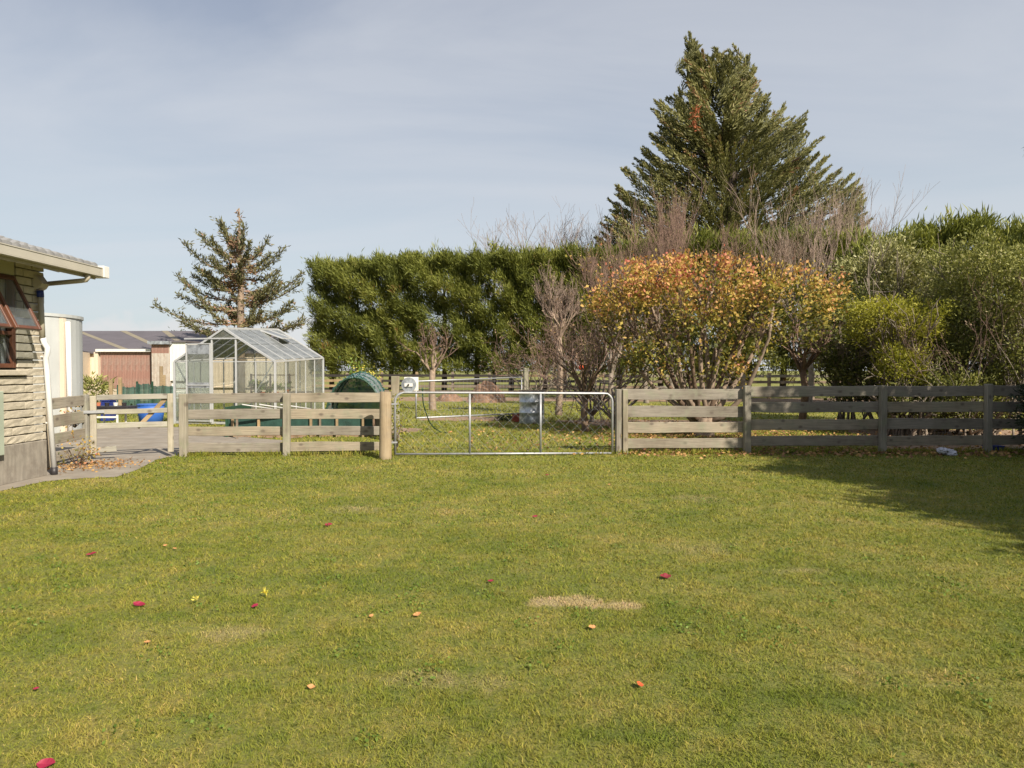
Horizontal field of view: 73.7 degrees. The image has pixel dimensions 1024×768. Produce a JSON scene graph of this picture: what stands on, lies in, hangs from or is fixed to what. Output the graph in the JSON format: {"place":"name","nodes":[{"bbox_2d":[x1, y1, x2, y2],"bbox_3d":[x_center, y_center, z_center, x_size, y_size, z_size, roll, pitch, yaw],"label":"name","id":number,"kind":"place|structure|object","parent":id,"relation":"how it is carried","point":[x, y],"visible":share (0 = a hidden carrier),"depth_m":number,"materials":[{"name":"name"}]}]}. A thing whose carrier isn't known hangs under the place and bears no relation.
{"place":"outdoors","nodes":[
{"label":"outdoors","id":0,"kind":"place"},
{"bbox_2d":[83,389,116,401],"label":"rubble wall","id":1,"kind":"structure","parent":0,"point":[115,392],"depth_m":34.02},
{"bbox_2d":[94,349,151,387],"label":"rusty shed","id":2,"kind":"structure","parent":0,"point":[130,367],"depth_m":37.98,"materials":[{"name":"red metal"}]},
{"bbox_2d":[0,427,282,490],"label":"concrete path","id":3,"kind":"structure","parent":0,"point":[146,444],"depth_m":13.85,"materials":[{"name":"concrete"}]},
{"bbox_2d":[32,313,83,439],"bbox_3d":[-11.864,-0.244,16.198,3.232,3.021,3.060,0,1,0],"label":"water tank","id":4,"kind":"object","parent":3,"relation":"on","point":[63,335],"visible":0.44,"depth_m":15.85,"materials":[{"name":"concrete"}]},
{"bbox_2d":[42,394,90,467],"bbox_3d":[-7.510,0.830,11.554,0.133,1.266,1.196,0,1,0],"label":"rail fence","id":5,"kind":"object","parent":3,"relation":"on","point":[71,418],"visible":0.53,"depth_m":11.60,"materials":[{"name":"brown wood"}]},
{"bbox_2d":[59,406,79,430],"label":"creeper","id":6,"kind":"object","parent":5,"relation":"attached to","point":[74,425],"visible":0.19,"depth_m":12.35,"materials":[{"name":"brown plant"}]},
{"bbox_2d":[57,430,105,465],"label":"creeper","id":7,"kind":"object","parent":5,"relation":"attached to","point":[88,457],"visible":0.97,"depth_m":11.37,"materials":[{"name":"brown plant"}]},
{"bbox_2d":[84,393,173,454],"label":"garden gate","id":8,"kind":"structure","parent":5,"relation":"attached to","point":[93,411],"depth_m":12.32,"materials":[{"name":"brown wood"}]},
{"bbox_2d":[47,456,167,474],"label":"leaf litter","id":9,"kind":"object","parent":3,"relation":"on","point":[101,462],"visible":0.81,"depth_m":11.35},
{"bbox_2d":[97,405,136,422],"bbox_3d":[-11.099,0.909,18.967,1.100,0.600,0.500,0,1,0],"label":"garden table","id":10,"kind":"object","parent":3,"relation":"on","point":[101,407],"visible":0.44,"depth_m":18.74,"materials":[{"name":"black plastic"}]},
{"bbox_2d":[147,341,171,385],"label":"grey shed","id":11,"kind":"structure","parent":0,"point":[160,353],"depth_m":37.58,"materials":[{"name":"wood"}]},
{"bbox_2d":[0,371,1023,767],"bbox_3d":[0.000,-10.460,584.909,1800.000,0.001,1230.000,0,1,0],"label":"lawn","id":12,"kind":"structure","parent":0,"point":[476,671],"depth_m":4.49,"materials":[{"name":"plant"}]},
{"bbox_2d":[36,758,54,767],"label":"fallen leaf","id":13,"kind":"object","parent":12,"relation":"on","point":[43,763],"visible":1,"depth_m":2.74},
{"bbox_2d":[0,235,108,485],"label":"brick house","id":14,"kind":"structure","parent":12,"relation":"on","point":[24,283],"depth_m":9.83,"materials":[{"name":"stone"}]},
{"bbox_2d":[0,274,41,367],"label":"window","id":15,"kind":"structure","parent":14,"relation":"in","point":[8,305],"depth_m":9.63,"materials":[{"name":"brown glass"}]},
{"bbox_2d":[83,371,116,401],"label":"garden shrub","id":16,"kind":"object","parent":12,"relation":"on","point":[90,382],"visible":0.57,"depth_m":26.88,"materials":[{"name":"green plant"}]},
{"bbox_2d":[99,400,116,420],"bbox_3d":[-12.717,0.827,21.522,0.320,0.660,0.440,0,1,0],"label":"planter crate","id":17,"kind":"object","parent":12,"relation":"on","point":[103,402],"visible":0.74,"depth_m":21.33,"materials":[{"name":"blue plastic"}]},
{"bbox_2d":[109,380,112,394],"bbox_3d":[-14.400,0.470,24.515,0.100,1.250,0.100,0,1,0],"label":"garden stake","id":18,"kind":"object","parent":12,"relation":"on","point":[110,387],"visible":0.42,"depth_m":24.46,"materials":[{"name":"brown wood"}]},
{"bbox_2d":[118,377,121,414],"bbox_3d":[-14.067,0.430,24.514,0.100,1.330,0.100,0,1,0],"label":"garden stake","id":19,"kind":"object","parent":12,"relation":"on","point":[119,388],"visible":0.7,"depth_m":24.46,"materials":[{"name":"brown wood"}]},
{"bbox_2d":[117,385,135,408],"bbox_3d":[-14.660,0.548,26.047,0.854,1.030,0.159,0,1,0],"label":"net screen","id":20,"kind":"object","parent":12,"relation":"on","point":[129,390],"visible":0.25,"depth_m":26.02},
{"bbox_2d":[133,601,144,605],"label":"fallen leaf","id":21,"kind":"object","parent":12,"relation":"on","point":[138,603],"visible":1,"depth_m":4.60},
{"bbox_2d":[136,381,153,408],"bbox_3d":[-13.499,0.494,25.046,0.612,1.180,0.159,0,1,0],"label":"net screen","id":22,"kind":"object","parent":12,"relation":"on","point":[144,389],"visible":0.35,"depth_m":25.02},
{"bbox_2d":[136,403,164,421],"bbox_3d":[-10.495,0.883,19.849,0.750,0.615,0.750,0,1,0],"label":"blue barrel","id":23,"kind":"object","parent":12,"relation":"on","point":[156,417],"visible":0.59,"depth_m":19.59,"materials":[{"name":"plastic"}]},
{"bbox_2d":[159,366,162,385],"bbox_3d":[-13.870,0.168,27.009,0.100,1.750,0.100,0,1,0],"label":"garden stake","id":24,"kind":"object","parent":12,"relation":"on","point":[161,370],"visible":0.42,"depth_m":26.95,"materials":[{"name":"brown wood"}]},
{"bbox_2d":[151,385,176,410],"bbox_3d":[-13.307,0.533,26.047,0.927,1.060,0.159,0,1,0],"label":"net screen","id":25,"kind":"object","parent":12,"relation":"on","point":[162,389],"visible":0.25,"depth_m":26.01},
{"bbox_2d":[162,375,165,385],"bbox_3d":[-13.769,0.343,27.013,0.100,1.400,0.100,0,1,0],"label":"garden stake","id":26,"kind":"object","parent":12,"relation":"on","point":[163,380],"visible":0.42,"depth_m":26.96,"materials":[{"name":"brown wood"}]},
{"bbox_2d":[169,341,208,398],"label":"white shed","id":27,"kind":"structure","parent":12,"relation":"on","point":[177,349],"depth_m":37.96,"materials":[{"name":"paint"}]},
{"bbox_2d":[82,331,313,392],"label":"barn","id":28,"kind":"structure","parent":12,"relation":"on","point":[93,341],"depth_m":45.93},
{"bbox_2d":[149,208,310,392],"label":"spruce tree","id":29,"kind":"object","parent":12,"relation":"on","point":[236,275],"visible":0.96,"depth_m":43.48,"materials":[{"name":"green plant"}]},
{"bbox_2d":[173,327,324,423],"bbox_3d":[-8.077,-0.328,21.264,3.270,2.979,3.187,0,1,10],"label":"greenhouse","id":30,"kind":"object","parent":12,"relation":"on","point":[203,349],"visible":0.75,"depth_m":20.30,"materials":[{"name":"glass"}]},
{"bbox_2d":[185,343,211,421],"bbox_3d":[-9.118,-0.036,19.858,0.809,2.300,0.045,0,1,10],"label":"sliding door","id":31,"kind":"structure","parent":30,"relation":"in","point":[189,349],"depth_m":19.84,"materials":[{"name":"metal"}]},
{"bbox_2d":[250,374,294,408],"bbox_3d":[-7.872,0.337,22.439,1.418,1.350,0.319,0,1,10],"label":"plant shelf","id":32,"kind":"object","parent":30,"relation":"in","point":[270,375],"visible":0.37,"depth_m":22.29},
{"bbox_2d":[236,419,320,438],"bbox_3d":[-5.454,0.920,16.052,1.972,0.698,0.057,0,1,-10],"label":"prop rail","id":33,"kind":"object","parent":12,"relation":"on","point":[237,426],"visible":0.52,"depth_m":15.86,"materials":[{"name":"brown wood"}]},
{"bbox_2d":[254,391,313,408],"bbox_3d":[-7.036,0.702,21.141,0.700,0.890,2.502,0,1,10],"label":"potting bench","id":34,"kind":"object","parent":12,"relation":"on","point":[297,392],"visible":0.28,"depth_m":21.97,"materials":[{"name":"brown wood"}]},
{"bbox_2d":[247,379,261,392],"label":"potted plant","id":35,"kind":"object","parent":34,"relation":"on","point":[253,383],"visible":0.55,"depth_m":20.18,"materials":[{"name":"green"}]},
{"bbox_2d":[257,380,268,392],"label":"potted plant","id":36,"kind":"object","parent":34,"relation":"on","point":[262,387],"visible":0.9,"depth_m":20.06,"materials":[{"name":"plant"}]},
{"bbox_2d":[267,381,284,392],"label":"potted plant","id":37,"kind":"object","parent":34,"relation":"on","point":[271,389],"visible":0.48,"depth_m":20.00,"materials":[{"name":"plant"}]},
{"bbox_2d":[284,380,291,392],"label":"potted plant","id":38,"kind":"object","parent":34,"relation":"on","point":[289,385],"visible":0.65,"depth_m":21.03,"materials":[{"name":"plant"}]},
{"bbox_2d":[178,392,391,459],"bbox_3d":[-4.150,0.812,12.501,3.980,1.361,0.729,0,1,0],"label":"rail fence","id":39,"kind":"object","parent":12,"relation":"on","point":[382,430],"visible":0.87,"depth_m":12.73,"materials":[{"name":"brown wood"}]},
{"bbox_2d":[225,404,378,436],"bbox_3d":[-5.071,0.890,16.962,3.488,0.720,1.520,0,1,0],"label":"raised bed","id":40,"kind":"object","parent":12,"relation":"on","point":[301,422],"visible":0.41,"depth_m":16.27,"materials":[{"name":"soil"}]},
{"bbox_2d":[339,356,367,376],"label":"yellow flower plant","id":41,"kind":"object","parent":12,"relation":"on","point":[360,369],"visible":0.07,"depth_m":19.41,"materials":[{"name":"brown plant"}]},
{"bbox_2d":[325,371,384,408],"bbox_3d":[-3.877,0.475,17.210,1.663,1.625,1.704,0,1,0],"label":"garden cloche","id":42,"kind":"object","parent":12,"relation":"on","point":[361,382],"visible":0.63,"depth_m":18.00,"materials":[{"name":"plastic"}]},
{"bbox_2d":[391,376,399,440],"bbox_3d":[-2.601,0.606,15.232,0.170,1.560,0.150,0,1,0],"label":"gate post","id":43,"kind":"object","parent":12,"relation":"on","point":[395,384],"visible":0.48,"depth_m":15.15,"materials":[{"name":"brown wood"}]},
{"bbox_2d":[400,377,417,391],"bbox_3d":[-2.335,0.013,15.233,0.460,0.335,0.280,0,1,0],"label":"hose reel","id":44,"kind":"object","parent":43,"relation":"attached to","point":[409,384],"visible":0.92,"depth_m":15.16,"materials":[{"name":"white paint"}]},
{"bbox_2d":[300,239,495,390],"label":"pine hedge","id":45,"kind":"object","parent":12,"relation":"on","point":[397,316],"visible":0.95,"depth_m":47.18,"materials":[{"name":"green plant"}]},
{"bbox_2d":[389,389,409,450],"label":"climbing plant","id":46,"kind":"object","parent":12,"relation":"on","point":[397,425],"visible":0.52,"depth_m":13.30,"materials":[{"name":"green plant"}]},
{"bbox_2d":[400,428,421,431],"bbox_3d":[-4.282,1.221,18.220,3.924,0.001,1.571,0,1,8],"label":"soil bed","id":47,"kind":"object","parent":12,"relation":"on","point":[409,429],"visible":0.15,"depth_m":18.29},
{"bbox_2d":[391,321,457,410],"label":"bare tree","id":48,"kind":"object","parent":12,"relation":"on","point":[432,369],"visible":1,"depth_m":26.87,"materials":[{"name":"beige plant"}]},
{"bbox_2d":[422,388,451,432],"bbox_3d":[-1.758,0.666,16.354,0.334,1.209,2.140,0,1,6],"label":"garden hose","id":49,"kind":"object","parent":12,"relation":"on","point":[427,415],"visible":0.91,"depth_m":15.76,"materials":[{"name":"green rubber"}]},
{"bbox_2d":[436,394,462,401],"bbox_3d":[-3.262,0.652,35.021,1.484,0.493,1.200,0,1,0],"label":"mulch heap","id":50,"kind":"object","parent":12,"relation":"on","point":[449,397],"visible":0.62,"depth_m":34.65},
{"bbox_2d":[421,416,498,420],"bbox_3d":[-1.630,1.134,22.439,2.743,0.001,2.159,0,1,0],"label":"soil bed","id":51,"kind":"object","parent":12,"relation":"on","point":[467,418],"visible":0.54,"depth_m":22.43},
{"bbox_2d":[466,381,505,402],"bbox_3d":[-1.294,0.373,34.015,1.999,1.091,1.600,0,1,0],"label":"mulch heap","id":52,"kind":"object","parent":12,"relation":"on","point":[481,387],"visible":0.83,"depth_m":33.55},
{"bbox_2d":[485,235,499,384],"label":"pine shoot","id":53,"kind":"object","parent":12,"relation":"on","point":[491,245],"visible":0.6,"depth_m":45.81,"materials":[{"name":"green plant"}]},
{"bbox_2d":[495,410,511,420],"bbox_3d":[-0.182,1.060,21.632,0.835,0.463,0.782,0,1,0],"label":"weed heap","id":54,"kind":"object","parent":12,"relation":"on","point":[505,418],"visible":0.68,"depth_m":21.53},
{"bbox_2d":[0,494,1023,767],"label":"clover","id":55,"kind":"object","parent":12,"relation":"on","point":[888,678],"visible":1,"depth_m":4.75,"materials":[{"name":"plant"}]},
{"bbox_2d":[512,414,518,421],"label":"red block","id":56,"kind":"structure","parent":12,"relation":"on","point":[516,417],"depth_m":21.00,"materials":[{"name":"brick"}]},
{"bbox_2d":[523,368,528,389],"bbox_3d":[0.441,0.379,21.412,0.150,1.760,0.150,0,1,-11],"label":"gate post","id":57,"kind":"object","parent":12,"relation":"on","point":[525,378],"visible":0.42,"depth_m":21.33,"materials":[{"name":"brown wood"}]},
{"bbox_2d":[415,377,521,418],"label":"field gate","id":58,"kind":"structure","parent":57,"relation":"attached to","point":[416,395],"depth_m":18.86,"materials":[{"name":"metal"}]},
{"bbox_2d":[441,201,614,388],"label":"bare tree","id":59,"kind":"object","parent":12,"relation":"on","point":[577,234],"visible":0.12,"depth_m":53.74,"materials":[{"name":"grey plant"}]},
{"bbox_2d":[518,390,545,423],"bbox_3d":[0.598,0.676,20.565,0.840,1.000,0.765,0,1,0],"label":"metal drum","id":60,"kind":"object","parent":12,"relation":"on","point":[528,403],"visible":0.85,"depth_m":20.25,"materials":[{"name":"silver metal"}]},
{"bbox_2d":[477,315,589,395],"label":"bare shrub","id":61,"kind":"object","parent":12,"relation":"on","point":[515,361],"visible":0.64,"depth_m":26.00,"materials":[{"name":"brown plant"}]},
{"bbox_2d":[484,235,608,390],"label":"pine hedge","id":62,"kind":"object","parent":12,"relation":"on","point":[517,271],"visible":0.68,"depth_m":43.12,"materials":[{"name":"green plant"}]},
{"bbox_2d":[532,259,585,415],"bbox_3d":[1.611,-1.545,23.888,2.106,5.504,1.466,-1,2,-39],"label":"bare tree","id":63,"kind":"object","parent":12,"relation":"on","point":[551,305],"visible":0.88,"depth_m":23.82,"materials":[{"name":"beige plant"}]},
{"bbox_2d":[506,214,643,370],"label":"bare tree","id":64,"kind":"object","parent":12,"relation":"on","point":[540,236],"visible":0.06,"depth_m":57.44,"materials":[{"name":"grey plant"}]},
{"bbox_2d":[312,372,840,398],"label":"paddock fence","id":65,"kind":"object","parent":12,"relation":"on","point":[452,375],"visible":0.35,"depth_m":40.12,"materials":[{"name":"brown wood"}]},
{"bbox_2d":[531,316,637,431],"bbox_3d":[1.796,-0.210,17.718,2.672,3.090,3.735,0,1,0],"label":"bare tree","id":66,"kind":"object","parent":12,"relation":"on","point":[584,412],"visible":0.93,"depth_m":17.53,"materials":[{"name":"brown plant"}]},
{"bbox_2d":[175,445,1023,456],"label":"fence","id":67,"kind":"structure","parent":12,"relation":"on","point":[694,451],"depth_m":12.91,"materials":[{"name":"wood"}]},
{"bbox_2d":[563,242,668,407],"bbox_3d":[4.520,-2.485,28.929,4.700,7.177,3.968,-1,1,-32],"label":"bare tree","id":68,"kind":"object","parent":12,"relation":"on","point":[591,284],"visible":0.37,"depth_m":28.55,"materials":[{"name":"brown plant"}]},
{"bbox_2d":[511,290,731,433],"bbox_3d":[2.908,-0.427,19.160,5.889,5.542,5.721,0,1,0],"label":"bare shrub","id":69,"kind":"object","parent":12,"relation":"on","point":[608,412],"visible":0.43,"depth_m":19.12,"materials":[{"name":"brown plant"}]},
{"bbox_2d":[400,397,853,401],"bbox_3d":[7.702,0.842,36.580,48.425,0.001,5.418,0,1,5],"label":"soil bed","id":70,"kind":"object","parent":12,"relation":"on","point":[752,399],"visible":0.13,"depth_m":36.85,"materials":[{"name":"soil"}]},
{"bbox_2d":[722,163,875,401],"bbox_3d":[14.074,-4.923,33.869,7.836,11.848,6.004,0,1,10],"label":"bare tree","id":71,"kind":"object","parent":70,"relation":"on","point":[810,371],"visible":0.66,"depth_m":33.83,"materials":[{"name":"brown plant"}]},
{"bbox_2d":[590,211,690,402],"bbox_3d":[6.271,-4.111,33.237,4.900,10.249,5.461,0,1,0],"label":"bare tree","id":72,"kind":"object","parent":12,"relation":"on","point":[649,255],"visible":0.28,"depth_m":32.97,"materials":[{"name":"brown plant"}]},
{"bbox_2d":[553,419,742,425],"bbox_3d":[4.480,1.175,20.443,6.373,0.001,3.379,0,1,0],"label":"soil bed","id":73,"kind":"object","parent":12,"relation":"on","point":[599,422],"visible":0.21,"depth_m":21.13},
{"bbox_2d":[507,291,695,421],"bbox_3d":[2.434,-0.815,21.249,5.065,4.153,5.985,0,1,-18],"label":"bare shrub","id":74,"kind":"object","parent":73,"relation":"on","point":[592,413],"visible":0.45,"depth_m":20.92,"materials":[{"name":"brown plant"}]},
{"bbox_2d":[660,573,670,577],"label":"fallen leaf","id":75,"kind":"object","parent":12,"relation":"on","point":[665,575],"visible":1,"depth_m":5.23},
{"bbox_2d":[620,175,776,400],"bbox_3d":[8.055,-4.747,33.513,4.592,11.509,8.381,-1,1,-27],"label":"bare tree","id":76,"kind":"object","parent":12,"relation":"on","point":[671,228],"visible":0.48,"depth_m":33.51,"materials":[{"name":"brown plant"}]},
{"bbox_2d":[580,220,855,437],"bbox_3d":[4.987,-1.442,16.427,6.767,5.605,4.494,0,1,0],"label":"autumn tree","id":77,"kind":"object","parent":12,"relation":"on","point":[675,270],"visible":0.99,"depth_m":15.91,"materials":[{"name":"orange plant"}]},
{"bbox_2d":[593,30,873,385],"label":"macrocarpa tree","id":78,"kind":"object","parent":12,"relation":"on","point":[712,145],"visible":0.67,"depth_m":48.15,"materials":[{"name":"green plant"}]},
{"bbox_2d":[596,219,877,397],"bbox_3d":[12.488,-4.532,40.121,16.843,10.821,5.600,0,1,17],"label":"pine hedge","id":79,"kind":"object","parent":12,"relation":"on","point":[784,363],"visible":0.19,"depth_m":38.68,"materials":[{"name":"green plant"}]},
{"bbox_2d":[467,417,1023,458],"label":"leaf litter","id":80,"kind":"object","parent":12,"relation":"on","point":[976,452],"visible":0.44,"depth_m":13.47,"materials":[{"name":"plant"}]},
{"bbox_2d":[746,288,857,418],"bbox_3d":[7.715,-0.610,18.235,2.810,3.868,2.429,0,1,0],"label":"bare tree","id":81,"kind":"object","parent":12,"relation":"on","point":[802,365],"visible":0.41,"depth_m":18.36,"materials":[{"name":"brown plant"}]},
{"bbox_2d":[615,384,1023,454],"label":"rail fence","id":82,"kind":"object","parent":12,"relation":"on","point":[883,423],"visible":0.91,"depth_m":13.12,"materials":[{"name":"grey wood"}]},
{"bbox_2d":[391,391,616,454],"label":"field gate","id":83,"kind":"structure","parent":82,"relation":"attached to","point":[612,410],"depth_m":12.66,"materials":[{"name":"metal"}]},
{"bbox_2d":[785,273,889,419],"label":"dark shrub","id":84,"kind":"object","parent":12,"relation":"on","point":[837,355],"visible":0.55,"depth_m":18.49,"materials":[{"name":"green plant"}]},
{"bbox_2d":[811,347,907,418],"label":"dark shrub","id":85,"kind":"object","parent":12,"relation":"on","point":[866,383],"visible":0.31,"depth_m":18.22,"materials":[{"name":"green plant"}]},
{"bbox_2d":[789,164,937,311],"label":"bare tree","id":86,"kind":"object","parent":12,"relation":"on","point":[867,220],"visible":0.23,"depth_m":40.30,"materials":[{"name":"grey plant"}]},
{"bbox_2d":[794,246,948,415],"bbox_3d":[9.972,-1.264,18.895,2.799,5.150,3.434,-1,2,-39],"label":"bare shrub","id":87,"kind":"object","parent":12,"relation":"on","point":[872,320],"visible":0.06,"depth_m":18.93,"materials":[{"name":"grey plant"}]},
{"bbox_2d":[861,209,899,384],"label":"bare tree","id":88,"kind":"object","parent":12,"relation":"on","point":[881,227],"visible":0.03,"depth_m":43.55,"materials":[{"name":"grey plant"}]},
{"bbox_2d":[827,218,994,381],"bbox_3d":[10.881,-1.614,18.863,3.954,5.681,4.238,0,1,0],"label":"flowering shrub","id":89,"kind":"object","parent":12,"relation":"on","point":[906,262],"visible":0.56,"depth_m":18.85,"materials":[{"name":"green plant"}]},
{"bbox_2d":[831,202,1023,385],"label":"pine hedge","id":90,"kind":"object","parent":12,"relation":"on","point":[955,225],"visible":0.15,"depth_m":28.60,"materials":[{"name":"green plant"}]},
{"bbox_2d":[877,233,992,416],"bbox_3d":[12.735,-1.640,19.739,4.319,5.694,3.535,0,1,0],"label":"flowering shrub","id":91,"kind":"object","parent":12,"relation":"on","point":[921,294],"visible":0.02,"depth_m":19.55,"materials":[{"name":"green plant"}]},
{"bbox_2d":[847,429,1023,450],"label":"soil bed","id":92,"kind":"object","parent":12,"relation":"on","point":[873,432],"visible":0.15,"depth_m":16.88,"materials":[{"name":"soil"}]},
{"bbox_2d":[837,253,959,434],"bbox_3d":[9.529,-0.922,16.792,2.791,4.685,2.568,0,1,0],"label":"lime shrub","id":93,"kind":"object","parent":92,"relation":"on","point":[892,309],"visible":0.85,"depth_m":16.55,"materials":[{"name":"green plant"}]},
{"bbox_2d":[864,335,951,435],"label":"lime shrub","id":94,"kind":"object","parent":92,"relation":"on","point":[886,362],"visible":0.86,"depth_m":16.28,"materials":[{"name":"green plant"}]},
{"bbox_2d":[870,356,961,435],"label":"dark shrub","id":95,"kind":"object","parent":92,"relation":"on","point":[930,415],"visible":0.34,"depth_m":16.00,"materials":[{"name":"green plant"}]},
{"bbox_2d":[877,316,998,429],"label":"bare shrub","id":96,"kind":"object","parent":92,"relation":"on","point":[935,353],"visible":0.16,"depth_m":16.42,"materials":[{"name":"grey plant"}]},
{"bbox_2d":[900,331,975,431],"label":"green shrub","id":97,"kind":"object","parent":92,"relation":"on","point":[963,361],"visible":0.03,"depth_m":17.55,"materials":[{"name":"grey plant"}]},
{"bbox_2d":[854,220,1023,434],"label":"green shrub","id":98,"kind":"object","parent":92,"relation":"on","point":[950,283],"visible":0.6,"depth_m":16.56,"materials":[{"name":"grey plant"}]},
{"bbox_2d":[879,298,1008,434],"bbox_3d":[9.869,-0.384,15.649,2.570,3.522,2.900,1,1,34],"label":"bare shrub","id":99,"kind":"object","parent":92,"relation":"on","point":[946,353],"visible":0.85,"depth_m":15.61,"materials":[{"name":"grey plant"}]},
{"bbox_2d":[907,293,1023,434],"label":"green shrub","id":100,"kind":"object","parent":92,"relation":"on","point":[955,347],"visible":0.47,"depth_m":16.18,"materials":[{"name":"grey plant"}]},
{"bbox_2d":[922,359,1023,434],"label":"dark shrub","id":101,"kind":"object","parent":92,"relation":"on","point":[975,378],"visible":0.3,"depth_m":15.65,"materials":[{"name":"green plant"}]},
{"bbox_2d":[955,270,1023,434],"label":"bare shrub","id":102,"kind":"object","parent":92,"relation":"on","point":[1013,430],"visible":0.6,"depth_m":15.31,"materials":[{"name":"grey plant"}]},
{"bbox_2d":[958,236,1023,434],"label":"green shrub","id":103,"kind":"object","parent":92,"relation":"on","point":[1016,342],"visible":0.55,"depth_m":15.66,"materials":[{"name":"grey plant"}]},
{"bbox_2d":[936,447,957,455],"bbox_3d":[8.129,1.278,12.786,0.404,0.203,0.306,0,1,0],"label":"white rag","id":104,"kind":"object","parent":12,"relation":"on","point":[943,451],"visible":0.94,"depth_m":12.69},
{"bbox_2d":[981,445,1004,450],"bbox_3d":[9.415,1.262,13.359,0.320,0.125,0.220,0,1,0],"label":"blue box","id":105,"kind":"object","parent":12,"relation":"on","point":[995,446],"visible":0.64,"depth_m":13.26,"materials":[{"name":"blue plastic"}]},
{"bbox_2d":[981,213,1023,385],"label":"pine hedge","id":106,"kind":"object","parent":12,"relation":"on","point":[1012,232],"visible":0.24,"depth_m":27.40,"materials":[{"name":"green plant"}]},
{"bbox_2d":[1005,375,1023,447],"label":"conifer shrub","id":107,"kind":"object","parent":12,"relation":"on","point":[1019,420],"visible":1,"depth_m":12.64,"materials":[{"name":"green plant"}]},
{"bbox_2d":[0,0,1023,370],"label":"sky","id":108,"kind":"structure","parent":0,"point":[337,128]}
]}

